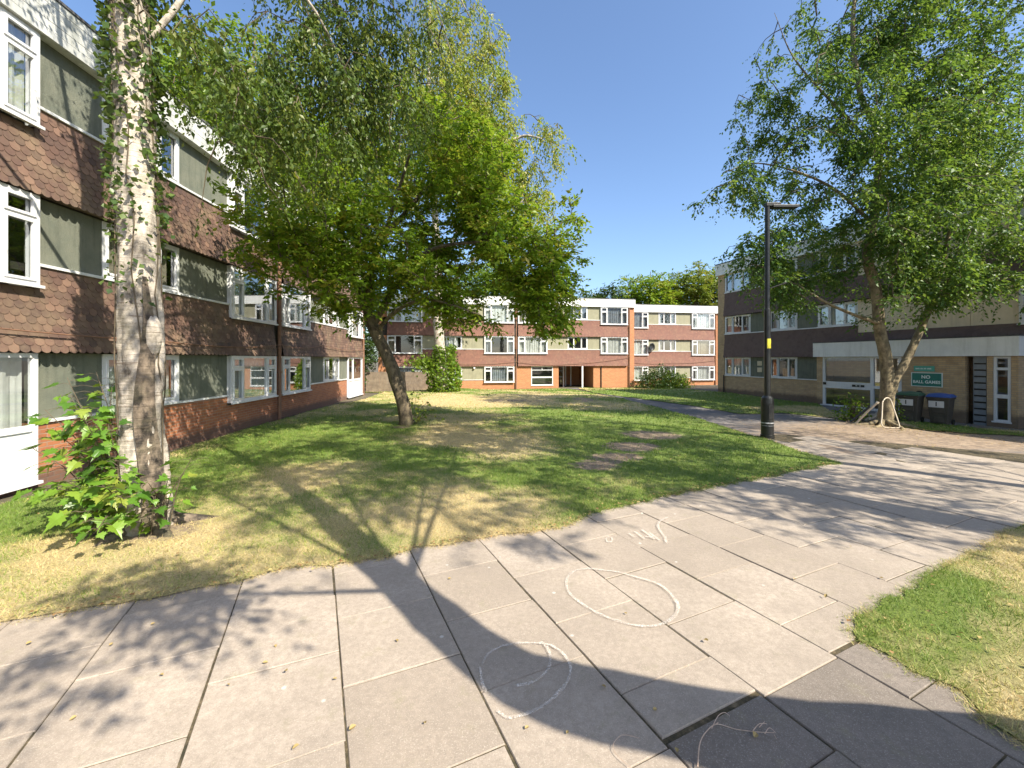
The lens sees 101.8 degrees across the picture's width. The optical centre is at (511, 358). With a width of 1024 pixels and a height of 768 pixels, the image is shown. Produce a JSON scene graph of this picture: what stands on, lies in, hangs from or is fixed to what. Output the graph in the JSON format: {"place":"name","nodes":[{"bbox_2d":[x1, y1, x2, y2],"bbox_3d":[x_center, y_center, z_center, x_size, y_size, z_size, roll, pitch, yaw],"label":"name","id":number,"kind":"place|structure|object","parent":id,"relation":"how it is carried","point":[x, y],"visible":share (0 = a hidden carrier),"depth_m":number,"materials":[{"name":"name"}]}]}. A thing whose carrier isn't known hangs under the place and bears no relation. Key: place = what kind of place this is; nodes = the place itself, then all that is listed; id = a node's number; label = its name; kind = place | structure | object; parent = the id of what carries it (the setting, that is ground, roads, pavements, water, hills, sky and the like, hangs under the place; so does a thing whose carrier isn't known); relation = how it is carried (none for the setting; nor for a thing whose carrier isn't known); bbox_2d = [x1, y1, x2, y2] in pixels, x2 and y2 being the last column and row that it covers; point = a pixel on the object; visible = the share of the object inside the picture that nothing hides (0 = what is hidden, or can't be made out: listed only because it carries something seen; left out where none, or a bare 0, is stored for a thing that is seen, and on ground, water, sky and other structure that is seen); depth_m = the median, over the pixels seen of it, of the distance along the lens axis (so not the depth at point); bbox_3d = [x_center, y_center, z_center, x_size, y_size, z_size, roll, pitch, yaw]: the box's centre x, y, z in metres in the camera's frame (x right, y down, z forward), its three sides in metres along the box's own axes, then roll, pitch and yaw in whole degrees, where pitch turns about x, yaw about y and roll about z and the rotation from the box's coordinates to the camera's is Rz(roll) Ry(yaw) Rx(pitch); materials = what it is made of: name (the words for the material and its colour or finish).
{"place":"outdoors","nodes":[
{"label":"outdoors","id":0,"kind":"place"},
{"bbox_2d":[0,362,810,503],"bbox_3d":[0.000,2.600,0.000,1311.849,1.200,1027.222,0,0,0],"label":"ground","id":1,"kind":"structure","parent":0,"point":[367,395],"depth_m":23.36,"materials":[{"name":"soil"}]},
{"bbox_2d":[0,0,364,497],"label":"apartment block","id":2,"kind":"structure","parent":1,"relation":"on","point":[239,355],"depth_m":7.79,"materials":[{"name":"brown brick"}]},
{"bbox_2d":[0,353,42,494],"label":"door","id":3,"kind":"structure","parent":2,"relation":"in","point":[14,436],"depth_m":6.61,"materials":[{"name":"white plastic"}]},
{"bbox_2d":[0,182,44,288],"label":"window","id":4,"kind":"structure","parent":2,"relation":"in","point":[33,216],"depth_m":6.53,"materials":[{"name":"white plastic"}]},
{"bbox_2d":[0,5,44,130],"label":"window","id":5,"kind":"structure","parent":2,"relation":"in","point":[13,48],"depth_m":6.59,"materials":[{"name":"white plastic"}]},
{"bbox_2d":[102,83,178,182],"bbox_3d":[-7.968,-4.735,9.015,0.135,1.180,2.032,0,0,-3],"label":"window","id":6,"kind":"structure","parent":2,"relation":"in","point":[175,176],"depth_m":9.89,"materials":[{"name":"white plastic"}]},
{"bbox_2d":[102,221,179,292],"bbox_3d":[-8.044,-2.105,9.011,0.287,1.120,2.032,0,0,-3],"label":"window","id":7,"kind":"structure","parent":2,"relation":"in","point":[107,246],"depth_m":8.56,"materials":[{"name":"white plastic"}]},
{"bbox_2d":[102,354,181,406],"bbox_3d":[-8.049,0.477,9.011,0.297,1.145,2.032,0,0,-3],"label":"window","id":8,"kind":"structure","parent":2,"relation":"in","point":[107,359],"depth_m":8.53,"materials":[{"name":"white plastic"}]},
{"bbox_2d":[229,172,269,241],"bbox_3d":[-8.051,-4.540,13.071,0.135,1.570,2.533,0,0,-3],"label":"window","id":9,"kind":"structure","parent":2,"relation":"in","point":[232,186],"depth_m":12.12,"materials":[{"name":"white plastic"}]},
{"bbox_2d":[229,356,278,403],"bbox_3d":[-8.124,0.597,13.067,0.282,1.385,2.533,0,0,-3],"label":"window","id":10,"kind":"structure","parent":2,"relation":"in","point":[249,375],"depth_m":13.08,"materials":[{"name":"white plastic"}]},
{"bbox_2d":[229,265,278,325],"bbox_3d":[-8.124,-1.910,13.067,0.281,1.510,2.533,0,0,-3],"label":"window","id":11,"kind":"structure","parent":2,"relation":"in","point":[237,284],"depth_m":12.42,"materials":[{"name":"white plastic"}]},
{"bbox_2d":[282,356,311,395],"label":"window","id":12,"kind":"structure","parent":2,"relation":"in","point":[304,365],"depth_m":15.69,"materials":[{"name":"white plastic"}]},
{"bbox_2d":[282,284,311,330],"bbox_3d":[-8.268,-1.910,15.862,0.289,1.510,2.343,0,0,-3],"label":"window","id":13,"kind":"structure","parent":2,"relation":"in","point":[302,318],"depth_m":16.44,"materials":[{"name":"white plastic"}]},
{"bbox_2d":[323,302,338,326],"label":"window","id":14,"kind":"structure","parent":2,"relation":"in","point":[334,324],"depth_m":19.89,"materials":[{"name":"white plastic"}]},
{"bbox_2d":[323,357,340,382],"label":"window","id":15,"kind":"structure","parent":2,"relation":"in","point":[334,358],"depth_m":19.66,"materials":[{"name":"white plastic"}]},
{"bbox_2d":[347,357,362,397],"bbox_3d":[-8.567,0.970,22.779,0.135,2.130,2.413,0,0,-3],"label":"door","id":16,"kind":"structure","parent":2,"relation":"in","point":[354,386],"depth_m":22.40,"materials":[{"name":"white plastic"}]},
{"bbox_2d":[347,311,363,338],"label":"window","id":17,"kind":"structure","parent":2,"relation":"in","point":[358,333],"depth_m":23.37,"materials":[{"name":"white plastic"}]},
{"bbox_2d":[151,0,361,216],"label":"tree","id":18,"kind":"object","parent":1,"relation":"on","point":[166,63],"depth_m":17.74,"materials":[{"name":"green plant"}]},
{"bbox_2d":[258,77,403,232],"bbox_3d":[-14.497,-8.194,30.006,14.617,21.596,13.325,0,0,0],"label":"tree","id":19,"kind":"object","parent":1,"relation":"on","point":[320,132],"visible":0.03,"depth_m":28.50,"materials":[{"name":"green plant"}]},
{"bbox_2d":[364,276,384,392],"bbox_3d":[-11.229,-2.095,31.005,4.167,9.703,5.564,0,0,-28],"label":"evergreen tree","id":20,"kind":"object","parent":1,"relation":"on","point":[369,345],"visible":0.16,"depth_m":31.02,"materials":[{"name":"green plant"}]},
{"bbox_2d":[365,371,429,391],"bbox_3d":[-8.400,1.724,31.081,5.100,1.700,0.178,0,0,0],"label":"fence","id":21,"kind":"object","parent":1,"relation":"on","point":[412,381],"visible":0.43,"depth_m":31.00,"materials":[{"name":"beige wood"}]},
{"bbox_2d":[366,245,456,338],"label":"tree","id":22,"kind":"object","parent":1,"relation":"on","point":[406,282],"visible":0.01,"depth_m":48.16,"materials":[{"name":"green plant"}]},
{"bbox_2d":[459,256,513,295],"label":"tree","id":23,"kind":"object","parent":1,"relation":"on","point":[487,280],"visible":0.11,"depth_m":51.44,"materials":[{"name":"green plant"}]},
{"bbox_2d":[378,293,635,388],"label":"apartment block","id":24,"kind":"structure","parent":1,"relation":"on","point":[600,354],"depth_m":35.94,"materials":[{"name":"brown brick"}]},
{"bbox_2d":[387,303,421,321],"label":"window","id":25,"kind":"structure","parent":24,"relation":"in","point":[401,318],"depth_m":34.27,"materials":[{"name":"white plastic"}]},
{"bbox_2d":[387,335,422,353],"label":"window","id":26,"kind":"structure","parent":24,"relation":"in","point":[391,339],"depth_m":34.15,"materials":[{"name":"white plastic"}]},
{"bbox_2d":[399,367,421,371],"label":"window","id":27,"kind":"structure","parent":24,"relation":"in","point":[407,369],"depth_m":34.29,"materials":[{"name":"white plastic"}]},
{"bbox_2d":[444,336,461,348],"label":"window","id":28,"kind":"structure","parent":24,"relation":"in","point":[453,340],"depth_m":34.96,"materials":[{"name":"white plastic"}]},
{"bbox_2d":[484,366,514,382],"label":"window","id":29,"kind":"structure","parent":24,"relation":"in","point":[498,374],"depth_m":35.47,"materials":[{"name":"white plastic"}]},
{"bbox_2d":[484,336,514,353],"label":"window","id":30,"kind":"structure","parent":24,"relation":"in","point":[510,339],"depth_m":35.42,"materials":[{"name":"white plastic"}]},
{"bbox_2d":[484,305,514,323],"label":"window","id":31,"kind":"structure","parent":24,"relation":"in","point":[496,308],"depth_m":35.50,"materials":[{"name":"white plastic"}]},
{"bbox_2d":[518,313,536,323],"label":"window","id":32,"kind":"structure","parent":24,"relation":"in","point":[520,321],"depth_m":35.85,"materials":[{"name":"white plastic"}]},
{"bbox_2d":[518,336,547,353],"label":"window","id":33,"kind":"structure","parent":24,"relation":"in","point":[524,345],"depth_m":35.94,"materials":[{"name":"white plastic"}]},
{"bbox_2d":[531,366,552,385],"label":"window","id":34,"kind":"structure","parent":24,"relation":"in","point":[531,366],"depth_m":36.06,"materials":[{"name":"white plastic"}]},
{"bbox_2d":[568,337,587,348],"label":"window","id":35,"kind":"structure","parent":24,"relation":"in","point":[568,337],"depth_m":36.62,"materials":[{"name":"white plastic"}]},
{"bbox_2d":[570,307,587,319],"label":"window","id":36,"kind":"structure","parent":24,"relation":"in","point":[584,310],"depth_m":36.71,"materials":[{"name":"white plastic"}]},
{"bbox_2d":[600,337,627,353],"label":"window","id":37,"kind":"structure","parent":24,"relation":"in","point":[609,345],"depth_m":37.14,"materials":[{"name":"white plastic"}]},
{"bbox_2d":[600,307,627,324],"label":"window","id":38,"kind":"structure","parent":24,"relation":"in","point":[608,315],"depth_m":37.10,"materials":[{"name":"white plastic"}]},
{"bbox_2d":[570,288,592,297],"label":"tree","id":39,"kind":"object","parent":1,"relation":"on","point":[583,294],"visible":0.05,"depth_m":62.13,"materials":[{"name":"green plant"}]},
{"bbox_2d":[584,282,624,298],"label":"tree","id":40,"kind":"object","parent":1,"relation":"on","point":[603,294],"visible":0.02,"depth_m":57.50,"materials":[{"name":"green plant"}]},
{"bbox_2d":[607,270,695,304],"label":"tree","id":41,"kind":"object","parent":1,"relation":"on","point":[654,294],"visible":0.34,"depth_m":54.81,"materials":[{"name":"green plant"}]},
{"bbox_2d":[630,363,685,388],"bbox_3d":[12.732,1.528,36.349,4.616,2.475,3.254,0,0,24],"label":"bush","id":42,"kind":"object","parent":1,"relation":"on","point":[652,379],"visible":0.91,"depth_m":35.73,"materials":[{"name":"green plant"}]},
{"bbox_2d":[634,304,717,384],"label":"apartment block","id":43,"kind":"structure","parent":1,"relation":"on","point":[683,339],"depth_m":40.82,"materials":[{"name":"brown brick"}]},
{"bbox_2d":[634,366,647,380],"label":"window","id":44,"kind":"structure","parent":43,"relation":"in","point":[638,370],"depth_m":40.20,"materials":[{"name":"white plastic"}]},
{"bbox_2d":[634,340,647,354],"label":"window","id":45,"kind":"structure","parent":43,"relation":"in","point":[640,346],"depth_m":40.23,"materials":[{"name":"white plastic"}]},
{"bbox_2d":[634,312,647,327],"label":"window","id":46,"kind":"structure","parent":43,"relation":"in","point":[640,318],"depth_m":40.22,"materials":[{"name":"white plastic"}]},
{"bbox_2d":[649,343,654,350],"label":"satellite dish","id":47,"kind":"object","parent":43,"relation":"attached to","point":[651,346],"visible":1,"depth_m":40.08,"materials":[{"name":"black paint"}]},
{"bbox_2d":[659,366,675,374],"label":"window","id":48,"kind":"structure","parent":43,"relation":"in","point":[660,366],"depth_m":40.73,"materials":[{"name":"white plastic"}]},
{"bbox_2d":[659,340,675,350],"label":"window","id":49,"kind":"structure","parent":43,"relation":"in","point":[660,341],"depth_m":40.69,"materials":[{"name":"white plastic"}]},
{"bbox_2d":[659,313,675,323],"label":"window","id":50,"kind":"structure","parent":43,"relation":"in","point":[660,314],"depth_m":40.72,"materials":[{"name":"white plastic"}]},
{"bbox_2d":[692,366,714,379],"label":"window","id":51,"kind":"structure","parent":43,"relation":"in","point":[701,372],"depth_m":41.24,"materials":[{"name":"white plastic"}]},
{"bbox_2d":[692,340,714,354],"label":"window","id":52,"kind":"structure","parent":43,"relation":"in","point":[702,347],"depth_m":41.25,"materials":[{"name":"white plastic"}]},
{"bbox_2d":[692,313,714,328],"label":"window","id":53,"kind":"structure","parent":43,"relation":"in","point":[702,320],"depth_m":41.26,"materials":[{"name":"white plastic"}]},
{"bbox_2d":[662,369,694,387],"bbox_3d":[14.348,1.759,36.125,2.942,1.880,2.290,0,0,19],"label":"bush","id":54,"kind":"object","parent":1,"relation":"on","point":[686,383],"visible":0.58,"depth_m":35.80,"materials":[{"name":"green plant"}]},
{"bbox_2d":[652,260,717,305],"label":"tree","id":55,"kind":"object","parent":1,"relation":"on","point":[694,290],"visible":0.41,"depth_m":56.01,"materials":[{"name":"green plant"}]},
{"bbox_2d":[687,279,717,303],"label":"tree","id":56,"kind":"object","parent":1,"relation":"on","point":[714,293],"visible":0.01,"depth_m":58.88,"materials":[{"name":"green plant"}]},
{"bbox_2d":[682,0,1023,430],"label":"tree","id":57,"kind":"object","parent":1,"relation":"on","point":[944,155],"visible":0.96,"depth_m":12.89,"materials":[{"name":"green plant"}]},
{"bbox_2d":[715,181,1023,428],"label":"apartment block","id":58,"kind":"structure","parent":1,"relation":"on","point":[975,361],"depth_m":18.56,"materials":[{"name":"brown brick"}]},
{"bbox_2d":[724,357,750,376],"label":"window","id":59,"kind":"structure","parent":58,"relation":"in","point":[739,364],"depth_m":25.41,"materials":[{"name":"white plastic"}]},
{"bbox_2d":[725,270,749,292],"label":"window","id":60,"kind":"structure","parent":58,"relation":"in","point":[736,282],"depth_m":25.63,"materials":[{"name":"glass"}]},
{"bbox_2d":[725,314,750,333],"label":"window","id":61,"kind":"structure","parent":58,"relation":"in","point":[730,318],"depth_m":25.72,"materials":[{"name":"white plastic"}]},
{"bbox_2d":[771,309,796,330],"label":"window","id":62,"kind":"structure","parent":58,"relation":"in","point":[780,324],"depth_m":22.66,"materials":[{"name":"white plastic"}]},
{"bbox_2d":[771,357,797,378],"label":"window","id":63,"kind":"structure","parent":58,"relation":"in","point":[778,358],"depth_m":22.42,"materials":[{"name":"white plastic"}]},
{"bbox_2d":[818,301,857,326],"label":"window","id":64,"kind":"structure","parent":58,"relation":"in","point":[834,315],"depth_m":19.92,"materials":[{"name":"white plastic"}]},
{"bbox_2d":[819,242,857,272],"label":"window","id":65,"kind":"structure","parent":58,"relation":"in","point":[856,242],"depth_m":19.45,"materials":[{"name":"grey glass"}]},
{"bbox_2d":[914,366,934,371],"bbox_3d":[15.862,0.370,16.017,0.020,0.210,0.640,0,0,-17],"label":"sign","id":66,"kind":"object","parent":58,"relation":"attached to","point":[925,368],"visible":1,"depth_m":15.97,"materials":[{"name":"green metal"}]},
{"bbox_2d":[911,372,942,387],"bbox_3d":[15.883,0.790,15.940,0.028,0.540,0.960,0,0,-17],"label":"sign","id":67,"kind":"object","parent":58,"relation":"attached to","point":[926,379],"visible":1,"depth_m":15.91,"materials":[{"name":"green metal"}]},
{"bbox_2d":[973,356,986,425],"bbox_3d":[16.389,1.180,14.554,0.062,2.540,0.365,0,0,-17],"label":"louvre door","id":68,"kind":"structure","parent":58,"relation":"in","point":[979,362],"depth_m":14.55,"materials":[{"name":"black paint"}]},
{"bbox_2d":[991,356,1011,423],"bbox_3d":[16.522,1.032,14.019,0.135,2.245,0.470,0,0,-17],"label":"window","id":69,"kind":"structure","parent":58,"relation":"in","point":[995,358],"depth_m":14.11,"materials":[{"name":"white plastic"}]},
{"bbox_2d":[1017,288,1023,324],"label":"window","id":70,"kind":"structure","parent":58,"relation":"in","point":[1021,298],"depth_m":14.00,"materials":[{"name":"white plastic"}]},
{"bbox_2d":[1019,201,1023,246],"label":"window","id":71,"kind":"structure","parent":58,"relation":"in","point":[1022,211],"depth_m":14.00,"materials":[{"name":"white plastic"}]},
{"bbox_2d":[894,399,908,423],"bbox_3d":[12.982,1.756,14.056,0.765,1.206,0.531,0,0,-22],"label":"shrub","id":72,"kind":"object","parent":1,"relation":"on","point":[900,418],"visible":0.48,"depth_m":14.02,"materials":[{"name":"green plant"}]},
{"bbox_2d":[858,138,1022,217],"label":"birch tree","id":73,"kind":"object","parent":1,"relation":"on","point":[974,169],"visible":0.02,"depth_m":27.31,"materials":[{"name":"green plant"}]},
{"bbox_2d":[906,110,1023,209],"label":"tree","id":74,"kind":"object","parent":1,"relation":"on","point":[1001,153],"visible":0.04,"depth_m":19.65,"materials":[{"name":"green plant"}]},
{"bbox_2d":[0,386,1023,750],"bbox_3d":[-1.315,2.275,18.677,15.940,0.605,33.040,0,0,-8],"label":"lawn","id":75,"kind":"structure","parent":0,"point":[611,454],"depth_m":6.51,"materials":[{"name":"plant"}]},
{"bbox_2d":[9,372,153,546],"bbox_3d":[-4.625,1.092,4.613,1.893,1.895,1.017,0,0,19],"label":"maple sapling","id":76,"kind":"object","parent":75,"relation":"on","point":[104,501],"visible":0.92,"depth_m":4.52,"materials":[{"name":"green plant"}]},
{"bbox_2d":[126,457,216,535],"bbox_3d":[-3.979,1.595,4.655,0.646,0.887,0.997,0,0,13],"label":"maple sapling","id":77,"kind":"object","parent":75,"relation":"on","point":[162,521],"visible":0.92,"depth_m":4.67,"materials":[{"name":"green plant"}]},
{"bbox_2d":[74,0,474,546],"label":"birch tree","id":78,"kind":"object","parent":75,"relation":"on","point":[140,387],"visible":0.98,"depth_m":6.08,"materials":[{"name":"green plant"}]},
{"bbox_2d":[91,0,175,480],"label":"ivy","id":79,"kind":"object","parent":78,"relation":"attached to","point":[108,107],"visible":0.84,"depth_m":4.76,"materials":[{"name":"green plant"}]},
{"bbox_2d":[210,67,594,425],"bbox_3d":[-2.698,-2.887,12.974,10.356,10.453,7.014,0,0,-16],"label":"tree","id":80,"kind":"object","parent":75,"relation":"on","point":[329,258],"visible":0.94,"depth_m":11.52,"materials":[{"name":"green plant"}]},
{"bbox_2d":[409,391,444,423],"bbox_3d":[-2.744,1.554,13.013,1.414,1.106,0.723,0,0,20],"label":"sapling","id":81,"kind":"object","parent":75,"relation":"on","point":[418,418],"visible":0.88,"depth_m":13.04,"materials":[{"name":"green plant"}]},
{"bbox_2d":[361,0,585,391],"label":"birch tree","id":82,"kind":"object","parent":75,"relation":"on","point":[466,75],"visible":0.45,"depth_m":27.06,"materials":[{"name":"green plant"}]},
{"bbox_2d":[403,343,463,392],"bbox_3d":[-5.268,0.674,27.939,4.038,3.517,2.728,0,0,0],"label":"ivy","id":83,"kind":"object","parent":82,"relation":"attached to","point":[454,385],"visible":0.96,"depth_m":27.43,"materials":[{"name":"green plant"}]},
{"bbox_2d":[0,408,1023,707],"bbox_3d":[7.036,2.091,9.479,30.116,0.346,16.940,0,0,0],"label":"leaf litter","id":84,"kind":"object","parent":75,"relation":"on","point":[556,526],"visible":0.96,"depth_m":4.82,"materials":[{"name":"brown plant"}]},
{"bbox_2d":[0,436,1023,767],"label":"pavement","id":85,"kind":"structure","parent":0,"point":[852,706],"depth_m":2.82,"materials":[{"name":"beige concrete"}]},
{"bbox_2d":[3,434,1023,767],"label":"paving joints","id":86,"kind":"object","parent":85,"relation":"on","point":[1019,458],"visible":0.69,"depth_m":2.77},
{"bbox_2d":[479,641,571,718],"bbox_3d":[0.086,1.976,2.600,0.597,0.009,0.643,0,0,0],"label":"chalk drawing","id":87,"kind":"object","parent":85,"relation":"on","point":[559,689],"visible":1,"depth_m":2.58,"materials":[{"name":"beige"}]},
{"bbox_2d":[565,568,679,626],"bbox_3d":[0.891,1.984,3.522,0.987,0.014,0.756,0,0,33],"label":"chalk drawing","id":88,"kind":"object","parent":85,"relation":"on","point":[677,602],"visible":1,"depth_m":3.40,"materials":[{"name":"beige"}]},
{"bbox_2d":[613,734,637,766],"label":"drawing","id":89,"kind":"object","parent":85,"relation":"on","point":[614,751],"visible":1,"depth_m":2.13},
{"bbox_2d":[631,518,665,539],"bbox_3d":[1.627,1.992,4.946,0.427,0.005,0.816,0,0,21],"label":"chalk drawing","id":90,"kind":"object","parent":85,"relation":"on","point":[649,532],"visible":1,"depth_m":4.78,"materials":[{"name":"beige"}]},
{"bbox_2d":[697,712,776,766],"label":"fallen twig","id":91,"kind":"object","parent":85,"relation":"on","point":[732,728],"visible":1,"depth_m":2.19,"materials":[{"name":"wood"}]},
{"bbox_2d":[760,202,799,438],"bbox_3d":[7.012,-0.945,10.923,0.945,6.290,0.330,0,0,0],"label":"street lamp","id":92,"kind":"object","parent":85,"relation":"on","point":[767,415],"visible":0.94,"depth_m":10.86,"materials":[{"name":"black metal"}]},
{"bbox_2d":[769,405,772,418],"bbox_3d":[6.705,1.376,10.771,0.120,0.350,0.012,0,0,0],"label":"access door","id":93,"kind":"structure","parent":92,"relation":"in","point":[770,406],"depth_m":10.76,"materials":[{"name":"black paint"}]},
{"bbox_2d":[61,0,1023,359],"label":"sky","id":94,"kind":"structure","parent":0,"point":[645,92],"materials":[{"name":"blue"}]},
{"bbox_2d":[579,385,847,417],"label":"lawn","id":95,"kind":"structure","parent":0,"point":[735,396],"depth_m":20.98,"materials":[{"name":"green plant"}]},
{"bbox_2d":[568,388,1023,459],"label":"path","id":96,"kind":"structure","parent":0,"point":[786,423],"depth_m":12.32,"materials":[{"name":"concrete"}]},
{"bbox_2d":[828,392,872,422],"bbox_3d":[11.943,1.732,14.600,1.296,1.150,0.856,0,0,0],"label":"shrub","id":97,"kind":"object","parent":96,"relation":"on","point":[852,413],"visible":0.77,"depth_m":14.57,"materials":[{"name":"green plant"}]},
{"bbox_2d":[850,407,869,422],"bbox_3d":[11.788,1.893,14.122,0.535,0.624,0.283,0,0,33],"label":"pole","id":98,"kind":"object","parent":96,"relation":"on","point":[859,414],"visible":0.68,"depth_m":14.03,"materials":[{"name":"grey metal"}]},
{"bbox_2d":[855,401,879,422],"bbox_3d":[11.626,1.759,13.631,0.098,0.821,0.647,0,0,-34],"label":"pole","id":99,"kind":"object","parent":96,"relation":"on","point":[868,410],"visible":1,"depth_m":13.58,"materials":[{"name":"metal"}]},
{"bbox_2d":[863,412,876,421],"bbox_3d":[12.538,2.025,14.496,0.586,0.347,0.170,0,0,-6],"label":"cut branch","id":100,"kind":"object","parent":96,"relation":"on","point":[874,415],"visible":0.79,"depth_m":14.44,"materials":[{"name":"brown wood"}]},
{"bbox_2d":[881,397,899,427],"bbox_3d":[11.933,1.704,13.238,0.605,0.940,0.422,0,0,0],"label":"metal hoop","id":101,"kind":"object","parent":96,"relation":"on","point":[894,412],"visible":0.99,"depth_m":13.21,"materials":[{"name":"beige metal"}]},
{"bbox_2d":[896,391,925,421],"bbox_3d":[14.312,1.704,14.919,0.835,1.109,0.620,0,0,-31],"label":"wheelie bin","id":102,"kind":"object","parent":96,"relation":"on","point":[911,402],"visible":0.88,"depth_m":14.71,"materials":[{"name":"black plastic"}]},
{"bbox_2d":[925,393,956,424],"bbox_3d":[14.982,1.736,14.519,0.835,1.109,0.620,0,0,-31],"label":"wheelie bin","id":103,"kind":"object","parent":96,"relation":"on","point":[940,406],"visible":0.98,"depth_m":14.32,"materials":[{"name":"black plastic"}]},
{"bbox_2d":[853,527,1023,740],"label":"lawn","id":104,"kind":"structure","parent":0,"point":[1001,643],"depth_m":3.00,"materials":[{"name":"green plant"}]},
{"bbox_2d":[901,421,1023,435],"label":"lawn","id":105,"kind":"structure","parent":0,"point":[943,426],"depth_m":13.18,"materials":[{"name":"green plant"}]}
]}

